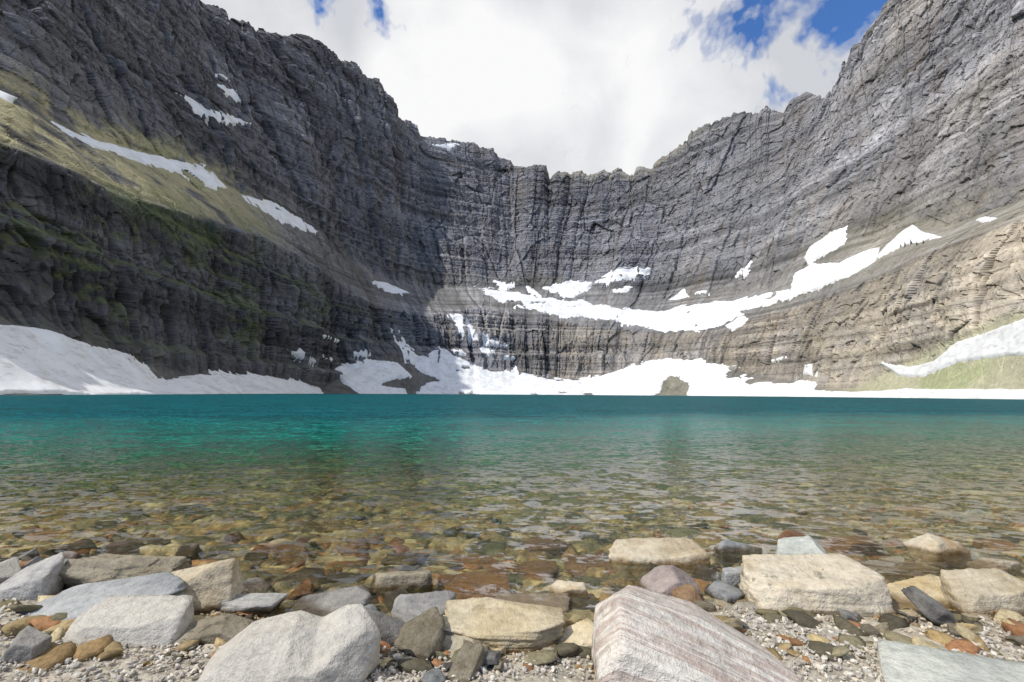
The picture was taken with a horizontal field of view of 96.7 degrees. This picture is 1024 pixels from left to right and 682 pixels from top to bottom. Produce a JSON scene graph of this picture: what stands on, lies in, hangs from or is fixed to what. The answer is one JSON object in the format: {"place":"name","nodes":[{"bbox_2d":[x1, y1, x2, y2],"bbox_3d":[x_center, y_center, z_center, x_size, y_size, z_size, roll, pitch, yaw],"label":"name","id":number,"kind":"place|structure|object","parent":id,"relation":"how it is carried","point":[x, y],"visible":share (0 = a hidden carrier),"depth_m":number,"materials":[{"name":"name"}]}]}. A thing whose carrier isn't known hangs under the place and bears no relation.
{"place":"outdoors","nodes":[
{"label":"outdoors","id":0,"kind":"place"},
{"bbox_2d":[0,0,1023,395],"bbox_3d":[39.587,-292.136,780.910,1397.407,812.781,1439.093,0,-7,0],"label":"mountain terrain","id":1,"kind":"structure","parent":0,"point":[914,116],"depth_m":551.79,"materials":[{"name":"stone"}]},
{"bbox_2d":[0,91,16,102],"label":"snow patch","id":2,"kind":"object","parent":1,"relation":"on","point":[7,97],"visible":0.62,"depth_m":262.99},
{"bbox_2d":[51,121,226,190],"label":"snow patch","id":3,"kind":"object","parent":1,"relation":"on","point":[209,180],"visible":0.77,"depth_m":386.69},
{"bbox_2d":[0,325,323,394],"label":"snow patch","id":4,"kind":"object","parent":1,"relation":"on","point":[45,361],"visible":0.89,"depth_m":178.44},
{"bbox_2d":[176,93,251,125],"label":"snow patch","id":5,"kind":"object","parent":1,"relation":"on","point":[199,109],"visible":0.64,"depth_m":545.38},
{"bbox_2d":[217,83,240,102],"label":"snow patch","id":6,"kind":"object","parent":1,"relation":"on","point":[232,93],"visible":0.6,"depth_m":665.90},
{"bbox_2d":[242,194,316,233],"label":"snow patch","id":7,"kind":"object","parent":1,"relation":"on","point":[282,215],"visible":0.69,"depth_m":602.07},
{"bbox_2d":[291,348,315,366],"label":"snow patch","id":8,"kind":"object","parent":1,"relation":"on","point":[299,353],"visible":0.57,"depth_m":466.00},
{"bbox_2d":[354,349,370,359],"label":"snow patch","id":9,"kind":"object","parent":1,"relation":"on","point":[362,353],"visible":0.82,"depth_m":611.77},
{"bbox_2d":[335,358,411,393],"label":"snow patch","id":10,"kind":"object","parent":1,"relation":"on","point":[369,376],"visible":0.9,"depth_m":585.09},
{"bbox_2d":[372,280,408,295],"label":"snow patch","id":11,"kind":"object","parent":1,"relation":"on","point":[386,287],"visible":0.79,"depth_m":816.21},
{"bbox_2d":[432,143,458,150],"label":"snow patch","id":12,"kind":"object","parent":1,"relation":"on","point":[449,146],"visible":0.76,"depth_m":1286.31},
{"bbox_2d":[446,313,477,345],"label":"snow patch","id":13,"kind":"object","parent":1,"relation":"on","point":[458,320],"visible":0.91,"depth_m":787.93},
{"bbox_2d":[479,346,495,357],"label":"snow patch","id":14,"kind":"object","parent":1,"relation":"on","point":[483,349],"visible":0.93,"depth_m":766.16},
{"bbox_2d":[482,333,510,349],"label":"snow patch","id":15,"kind":"object","parent":1,"relation":"on","point":[485,338],"visible":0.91,"depth_m":785.47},
{"bbox_2d":[493,280,514,290],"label":"snow patch","id":16,"kind":"object","parent":1,"relation":"on","point":[503,285],"visible":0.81,"depth_m":977.52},
{"bbox_2d":[542,279,591,292],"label":"snow patch","id":17,"kind":"object","parent":1,"relation":"on","point":[570,285],"visible":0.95,"depth_m":959.19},
{"bbox_2d":[558,292,580,298],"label":"snow patch","id":18,"kind":"object","parent":1,"relation":"on","point":[568,294],"visible":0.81,"depth_m":929.94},
{"bbox_2d":[613,286,631,292],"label":"snow patch","id":19,"kind":"object","parent":1,"relation":"on","point":[625,289],"visible":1,"depth_m":921.61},
{"bbox_2d":[595,266,650,286],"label":"snow patch","id":20,"kind":"object","parent":1,"relation":"on","point":[629,274],"visible":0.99,"depth_m":955.81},
{"bbox_2d":[473,286,793,332],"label":"snow patch","id":21,"kind":"object","parent":1,"relation":"on","point":[705,316],"visible":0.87,"depth_m":801.73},
{"bbox_2d":[669,289,688,299],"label":"snow patch","id":22,"kind":"object","parent":1,"relation":"on","point":[681,294],"visible":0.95,"depth_m":846.80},
{"bbox_2d":[393,335,1023,398],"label":"snow patch","id":23,"kind":"object","parent":1,"relation":"on","point":[700,376],"visible":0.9,"depth_m":658.55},
{"bbox_2d":[726,316,748,330],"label":"snow patch","id":24,"kind":"object","parent":1,"relation":"on","point":[737,323],"visible":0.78,"depth_m":634.81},
{"bbox_2d":[735,261,752,277],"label":"snow patch","id":25,"kind":"object","parent":1,"relation":"on","point":[745,272],"visible":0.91,"depth_m":770.41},
{"bbox_2d":[803,363,817,376],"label":"snow patch","id":26,"kind":"object","parent":1,"relation":"on","point":[807,370],"visible":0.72,"depth_m":479.66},
{"bbox_2d":[804,225,847,265],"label":"snow patch","id":27,"kind":"object","parent":1,"relation":"on","point":[829,242],"visible":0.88,"depth_m":588.43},
{"bbox_2d":[789,247,879,296],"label":"snow patch","id":28,"kind":"object","parent":1,"relation":"on","point":[812,277],"visible":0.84,"depth_m":530.83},
{"bbox_2d":[876,225,940,258],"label":"snow patch","id":29,"kind":"object","parent":1,"relation":"on","point":[913,233],"visible":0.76,"depth_m":444.27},
{"bbox_2d":[881,318,1023,377],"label":"snow patch","id":30,"kind":"object","parent":1,"relation":"on","point":[1007,340],"visible":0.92,"depth_m":267.33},
{"bbox_2d":[976,216,996,222],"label":"snow patch","id":31,"kind":"object","parent":1,"relation":"on","point":[984,219],"visible":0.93,"depth_m":355.01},
{"bbox_2d":[0,443,1023,681],"bbox_3d":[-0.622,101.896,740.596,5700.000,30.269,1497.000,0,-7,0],"label":"ground","id":32,"kind":"structure","parent":0,"point":[556,489],"depth_m":5.57,"materials":[{"name":"gravel"}]},
{"bbox_2d":[0,557,21,583],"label":"stone","id":33,"kind":"object","parent":32,"relation":"on","point":[10,567],"visible":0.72,"depth_m":2.83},
{"bbox_2d":[18,548,39,559],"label":"stone","id":34,"kind":"object","parent":32,"relation":"on","point":[33,553],"visible":0.3,"depth_m":3.30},
{"bbox_2d":[0,552,63,600],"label":"boulder","id":35,"kind":"object","parent":32,"relation":"on","point":[34,581],"visible":0.66,"depth_m":2.58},
{"bbox_2d":[21,556,43,568],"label":"stone","id":36,"kind":"object","parent":32,"relation":"on","point":[36,559],"visible":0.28,"depth_m":3.01,"materials":[{"name":"grey stone"}]},
{"bbox_2d":[39,549,59,555],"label":"stone","id":37,"kind":"object","parent":32,"relation":"on","point":[51,552],"visible":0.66,"depth_m":3.46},
{"bbox_2d":[63,551,81,558],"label":"stone","id":38,"kind":"object","parent":32,"relation":"on","point":[71,555],"visible":0.38,"depth_m":3.29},
{"bbox_2d":[58,539,97,551],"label":"stone","id":39,"kind":"object","parent":32,"relation":"on","point":[82,544],"visible":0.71,"depth_m":3.61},
{"bbox_2d":[100,541,143,554],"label":"stone","id":40,"kind":"object","parent":32,"relation":"on","point":[125,547],"visible":0.72,"depth_m":3.58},
{"bbox_2d":[59,553,189,589],"bbox_3d":[-2.433,1.439,2.804,0.810,0.265,0.358,0,-7,0],"label":"boulder","id":41,"kind":"object","parent":32,"relation":"on","point":[97,568],"visible":0.57,"depth_m":2.72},
{"bbox_2d":[62,595,194,647],"bbox_3d":[-1.845,1.387,2.214,0.540,0.195,0.260,0,-7,0],"label":"boulder","id":42,"kind":"object","parent":32,"relation":"on","point":[146,621],"visible":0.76,"depth_m":2.17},
{"bbox_2d":[145,537,170,545],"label":"stone","id":43,"kind":"object","parent":32,"relation":"on","point":[158,541],"visible":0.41,"depth_m":3.76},
{"bbox_2d":[175,543,201,559],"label":"stone","id":44,"kind":"object","parent":32,"relation":"on","point":[192,551],"visible":0.44,"depth_m":3.47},
{"bbox_2d":[171,558,243,614],"bbox_3d":[-1.790,1.403,2.581,0.464,0.302,0.285,0,-7,0],"label":"boulder","id":45,"kind":"object","parent":32,"relation":"on","point":[213,586],"visible":0.62,"depth_m":2.54,"materials":[{"name":"beige stone"}]},
{"bbox_2d":[173,613,253,646],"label":"boulder","id":46,"kind":"object","parent":32,"relation":"on","point":[226,627],"visible":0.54,"depth_m":2.19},
{"bbox_2d":[224,532,244,542],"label":"stone","id":47,"kind":"object","parent":32,"relation":"on","point":[236,537],"visible":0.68,"depth_m":4.04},
{"bbox_2d":[218,593,288,613],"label":"boulder","id":48,"kind":"object","parent":32,"relation":"on","point":[266,603],"visible":0.52,"depth_m":2.50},
{"bbox_2d":[244,552,266,560],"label":"stone","id":49,"kind":"object","parent":32,"relation":"on","point":[252,556],"visible":0.91,"depth_m":3.53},
{"bbox_2d":[262,544,312,558],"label":"boulder","id":50,"kind":"object","parent":32,"relation":"on","point":[286,547],"visible":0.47,"depth_m":3.64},
{"bbox_2d":[197,604,380,681],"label":"boulder","id":51,"kind":"object","parent":32,"relation":"on","point":[341,644],"visible":1,"depth_m":1.82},
{"bbox_2d":[286,578,313,599],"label":"stone","id":52,"kind":"object","parent":32,"relation":"on","point":[305,587],"visible":0.82,"depth_m":2.84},
{"bbox_2d":[275,568,325,586],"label":"boulder","id":53,"kind":"object","parent":32,"relation":"on","point":[313,575],"visible":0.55,"depth_m":3.08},
{"bbox_2d":[285,586,371,616],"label":"boulder","id":54,"kind":"object","parent":32,"relation":"on","point":[324,603],"visible":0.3,"depth_m":2.56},
{"bbox_2d":[325,551,368,568],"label":"boulder","id":55,"kind":"object","parent":32,"relation":"on","point":[365,557],"visible":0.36,"depth_m":3.59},
{"bbox_2d":[325,572,369,583],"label":"boulder","id":56,"kind":"object","parent":32,"relation":"on","point":[332,577],"visible":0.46,"depth_m":3.15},
{"bbox_2d":[345,585,375,599],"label":"stone","id":57,"kind":"object","parent":32,"relation":"on","point":[370,590],"visible":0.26,"depth_m":2.79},
{"bbox_2d":[354,537,368,551],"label":"stone","id":58,"kind":"object","parent":32,"relation":"on","point":[362,544],"visible":0.76,"depth_m":3.95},
{"bbox_2d":[383,587,408,612],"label":"stone","id":59,"kind":"object","parent":32,"relation":"on","point":[389,598],"visible":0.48,"depth_m":2.71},
{"bbox_2d":[369,569,432,597],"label":"boulder","id":60,"kind":"object","parent":32,"relation":"on","point":[412,582],"visible":0.53,"depth_m":2.81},
{"bbox_2d":[394,607,443,660],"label":"stone","id":61,"kind":"object","parent":32,"relation":"on","point":[421,636],"visible":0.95,"depth_m":2.10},
{"bbox_2d":[391,590,455,621],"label":"boulder","id":62,"kind":"object","parent":32,"relation":"on","point":[407,607],"visible":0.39,"depth_m":2.42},
{"bbox_2d":[421,668,445,681],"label":"stone","id":63,"kind":"object","parent":32,"relation":"on","point":[434,675],"visible":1,"depth_m":1.84,"materials":[{"name":"grey stone"}]},
{"bbox_2d":[466,532,480,539],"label":"stone","id":64,"kind":"object","parent":32,"relation":"on","point":[470,535],"visible":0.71,"depth_m":4.24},
{"bbox_2d":[437,569,510,599],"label":"boulder","id":65,"kind":"object","parent":32,"relation":"on","point":[493,583],"visible":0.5,"depth_m":2.92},
{"bbox_2d":[452,555,501,569],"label":"boulder","id":66,"kind":"object","parent":32,"relation":"on","point":[486,562],"visible":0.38,"depth_m":3.60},
{"bbox_2d":[494,658,504,671],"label":"stone","id":67,"kind":"object","parent":32,"relation":"on","point":[499,667],"visible":0.66,"depth_m":1.94,"materials":[{"name":"beige stone"}]},
{"bbox_2d":[0,444,1023,673],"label":"lakebed cobbles","id":68,"kind":"object","parent":32,"relation":"on","point":[107,647],"visible":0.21,"depth_m":2.76,"materials":[{"name":"stone"}]},
{"bbox_2d":[3,625,51,663],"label":"boulder","id":69,"kind":"object","parent":68,"relation":"on","point":[28,643],"visible":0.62,"depth_m":1.97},
{"bbox_2d":[22,571,186,620],"bbox_3d":[-2.174,1.391,2.405,0.834,0.220,0.357,0,-7,0],"label":"boulder","id":70,"kind":"object","parent":68,"relation":"on","point":[74,602],"visible":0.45,"depth_m":2.44,"materials":[{"name":"grey stone"}]},
{"bbox_2d":[241,577,274,593],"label":"boulder","id":71,"kind":"object","parent":68,"relation":"on","point":[256,585],"visible":0.38,"depth_m":2.82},
{"bbox_2d":[365,608,405,646],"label":"boulder","id":72,"kind":"object","parent":68,"relation":"on","point":[389,627],"visible":0.41,"depth_m":2.20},
{"bbox_2d":[380,553,428,565],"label":"boulder","id":73,"kind":"object","parent":68,"relation":"on","point":[405,558],"visible":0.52,"depth_m":3.54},
{"bbox_2d":[401,565,416,570],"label":"stone","id":74,"kind":"object","parent":68,"relation":"on","point":[408,568],"visible":0.68,"depth_m":3.33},
{"bbox_2d":[443,527,456,536],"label":"stone","id":75,"kind":"object","parent":68,"relation":"on","point":[450,532],"visible":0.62,"depth_m":4.28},
{"bbox_2d":[483,650,501,664],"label":"stone","id":76,"kind":"object","parent":68,"relation":"on","point":[491,657],"visible":0.55,"depth_m":1.95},
{"bbox_2d":[442,597,564,654],"bbox_3d":[-0.041,1.429,2.236,0.620,0.222,0.284,0,-7,0],"label":"boulder","id":77,"kind":"object","parent":68,"relation":"on","point":[491,623],"visible":0.74,"depth_m":2.18,"materials":[{"name":"stone"}]},
{"bbox_2d":[498,526,509,538],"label":"stone","id":78,"kind":"object","parent":68,"relation":"on","point":[503,532],"visible":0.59,"depth_m":4.32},
{"bbox_2d":[557,618,592,647],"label":"boulder","id":79,"kind":"object","parent":68,"relation":"on","point":[580,633],"visible":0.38,"depth_m":2.19,"materials":[{"name":"stone"}]},
{"bbox_2d":[608,537,710,572],"bbox_3d":[1.072,1.621,3.327,0.747,0.299,0.245,0,-7,0],"label":"boulder","id":80,"kind":"object","parent":68,"relation":"on","point":[687,555],"visible":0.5,"depth_m":3.29,"materials":[{"name":"beige stone"}]},
{"bbox_2d":[739,553,896,617],"bbox_3d":[1.752,1.449,2.646,0.794,0.306,0.370,0,-7,0],"label":"boulder","id":81,"kind":"object","parent":68,"relation":"on","point":[824,584],"visible":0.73,"depth_m":2.57,"materials":[{"name":"beige stone"}]},
{"bbox_2d":[819,536,885,556],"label":"boulder","id":82,"kind":"object","parent":68,"relation":"on","point":[861,545],"visible":0.78,"depth_m":3.81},
{"bbox_2d":[857,560,941,579],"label":"boulder","id":83,"kind":"object","parent":68,"relation":"on","point":[893,569],"visible":0.41,"depth_m":3.23,"materials":[{"name":"beige stone"}]},
{"bbox_2d":[902,533,978,568],"bbox_3d":[3.411,1.685,3.593,0.500,0.332,0.228,0,-7,0],"label":"boulder","id":84,"kind":"object","parent":68,"relation":"on","point":[935,551],"visible":0.78,"depth_m":3.52,"materials":[{"name":"beige stone"}]},
{"bbox_2d":[946,622,962,637],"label":"stone","id":85,"kind":"object","parent":68,"relation":"on","point":[952,630],"visible":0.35,"depth_m":2.25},
{"bbox_2d":[966,557,1023,576],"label":"boulder","id":86,"kind":"object","parent":68,"relation":"on","point":[1013,567],"visible":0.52,"depth_m":3.23,"materials":[{"name":"beige stone"}]},
{"bbox_2d":[972,538,1023,553],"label":"boulder","id":87,"kind":"object","parent":68,"relation":"on","point":[993,546],"visible":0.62,"depth_m":3.91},
{"bbox_2d":[1005,635,1023,645],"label":"stone","id":88,"kind":"object","parent":68,"relation":"on","point":[1018,640],"visible":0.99,"depth_m":2.17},
{"bbox_2d":[0,589,1023,681],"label":"gravel","id":89,"kind":"structure","parent":32,"relation":"on","point":[378,677],"depth_m":1.98,"materials":[{"name":"gravel"}]},
{"bbox_2d":[446,640,484,681],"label":"stone","id":90,"kind":"object","parent":89,"relation":"on","point":[468,661],"visible":0.98,"depth_m":1.92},
{"bbox_2d":[591,585,803,681],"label":"boulder","id":91,"kind":"object","parent":89,"relation":"on","point":[640,634],"visible":1,"depth_m":1.80,"materials":[{"name":"stone"}]},
{"bbox_2d":[721,617,742,629],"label":"stone","id":92,"kind":"object","parent":89,"relation":"on","point":[736,623],"visible":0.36,"depth_m":2.23,"materials":[{"name":"stone"}]},
{"bbox_2d":[859,624,882,637],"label":"stone","id":93,"kind":"object","parent":89,"relation":"on","point":[869,630],"visible":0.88,"depth_m":2.24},
{"bbox_2d":[496,593,570,612],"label":"boulder","id":94,"kind":"object","parent":32,"relation":"on","point":[560,600],"visible":0.45,"depth_m":2.65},
{"bbox_2d":[512,560,557,579],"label":"boulder","id":95,"kind":"object","parent":32,"relation":"on","point":[542,569],"visible":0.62,"depth_m":3.34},
{"bbox_2d":[523,536,572,555],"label":"boulder","id":96,"kind":"object","parent":32,"relation":"on","point":[553,547],"visible":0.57,"depth_m":3.86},
{"bbox_2d":[547,580,588,598],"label":"boulder","id":97,"kind":"object","parent":32,"relation":"on","point":[575,589],"visible":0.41,"depth_m":2.77,"materials":[{"name":"beige stone"}]},
{"bbox_2d":[569,598,600,612],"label":"boulder","id":98,"kind":"object","parent":32,"relation":"on","point":[581,604],"visible":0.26,"depth_m":2.65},
{"bbox_2d":[579,530,598,540],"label":"stone","id":99,"kind":"object","parent":32,"relation":"on","point":[584,534],"visible":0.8,"depth_m":4.26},
{"bbox_2d":[564,554,615,576],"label":"boulder","id":100,"kind":"object","parent":32,"relation":"on","point":[577,565],"visible":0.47,"depth_m":3.29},
{"bbox_2d":[637,565,702,597],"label":"boulder","id":101,"kind":"object","parent":32,"relation":"on","point":[665,579],"visible":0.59,"depth_m":2.78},
{"bbox_2d":[671,584,702,603],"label":"stone","id":102,"kind":"object","parent":32,"relation":"on","point":[688,592],"visible":0.42,"depth_m":2.62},
{"bbox_2d":[694,601,716,612],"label":"stone","id":103,"kind":"object","parent":32,"relation":"on","point":[708,607],"visible":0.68,"depth_m":2.52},
{"bbox_2d":[691,565,721,588],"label":"stone","id":104,"kind":"object","parent":32,"relation":"on","point":[702,572],"visible":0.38,"depth_m":3.12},
{"bbox_2d":[704,579,744,602],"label":"stone","id":105,"kind":"object","parent":32,"relation":"on","point":[722,590],"visible":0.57,"depth_m":2.70,"materials":[{"name":"grey stone"}]},
{"bbox_2d":[721,566,741,587],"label":"boulder","id":106,"kind":"object","parent":32,"relation":"on","point":[730,575],"visible":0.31,"depth_m":2.84,"materials":[{"name":"grey stone"}]},
{"bbox_2d":[712,540,763,566],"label":"boulder","id":107,"kind":"object","parent":32,"relation":"on","point":[727,553],"visible":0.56,"depth_m":3.53,"materials":[{"name":"grey stone"}]},
{"bbox_2d":[774,529,807,544],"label":"boulder","id":108,"kind":"object","parent":32,"relation":"on","point":[789,533],"visible":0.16,"depth_m":3.93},
{"bbox_2d":[775,536,827,554],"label":"boulder","id":109,"kind":"object","parent":32,"relation":"on","point":[798,545],"visible":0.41,"depth_m":3.38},
{"bbox_2d":[837,608,858,622],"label":"stone","id":110,"kind":"object","parent":32,"relation":"on","point":[847,615],"visible":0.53,"depth_m":2.41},
{"bbox_2d":[873,622,888,632],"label":"stone","id":111,"kind":"object","parent":32,"relation":"on","point":[881,627],"visible":0.53,"depth_m":2.28,"materials":[{"name":"beige stone"}]},
{"bbox_2d":[886,574,950,610],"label":"boulder","id":112,"kind":"object","parent":32,"relation":"on","point":[929,584],"visible":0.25,"depth_m":2.72,"materials":[{"name":"stone"}]},
{"bbox_2d":[901,586,958,627],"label":"stone","id":113,"kind":"object","parent":32,"relation":"on","point":[934,611],"visible":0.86,"depth_m":2.41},
{"bbox_2d":[877,639,1023,681],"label":"boulder","id":114,"kind":"object","parent":32,"relation":"on","point":[899,661],"visible":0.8,"depth_m":1.86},
{"bbox_2d":[939,568,1023,616],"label":"boulder","id":115,"kind":"object","parent":32,"relation":"on","point":[981,590],"visible":0.64,"depth_m":2.57,"materials":[{"name":"beige stone"}]},
{"bbox_2d":[991,533,1019,544],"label":"stone","id":116,"kind":"object","parent":32,"relation":"on","point":[1015,540],"visible":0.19,"depth_m":4.12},
{"bbox_2d":[0,394,1023,463],"bbox_3d":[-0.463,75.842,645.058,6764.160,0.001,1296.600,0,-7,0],"label":"water","id":117,"kind":"structure","parent":0,"point":[139,427],"depth_m":17.38,"materials":[{"name":"liquid"}]},
{"bbox_2d":[200,0,887,178],"label":"sky","id":118,"kind":"structure","parent":0,"point":[570,86],"materials":[{"name":"white"}]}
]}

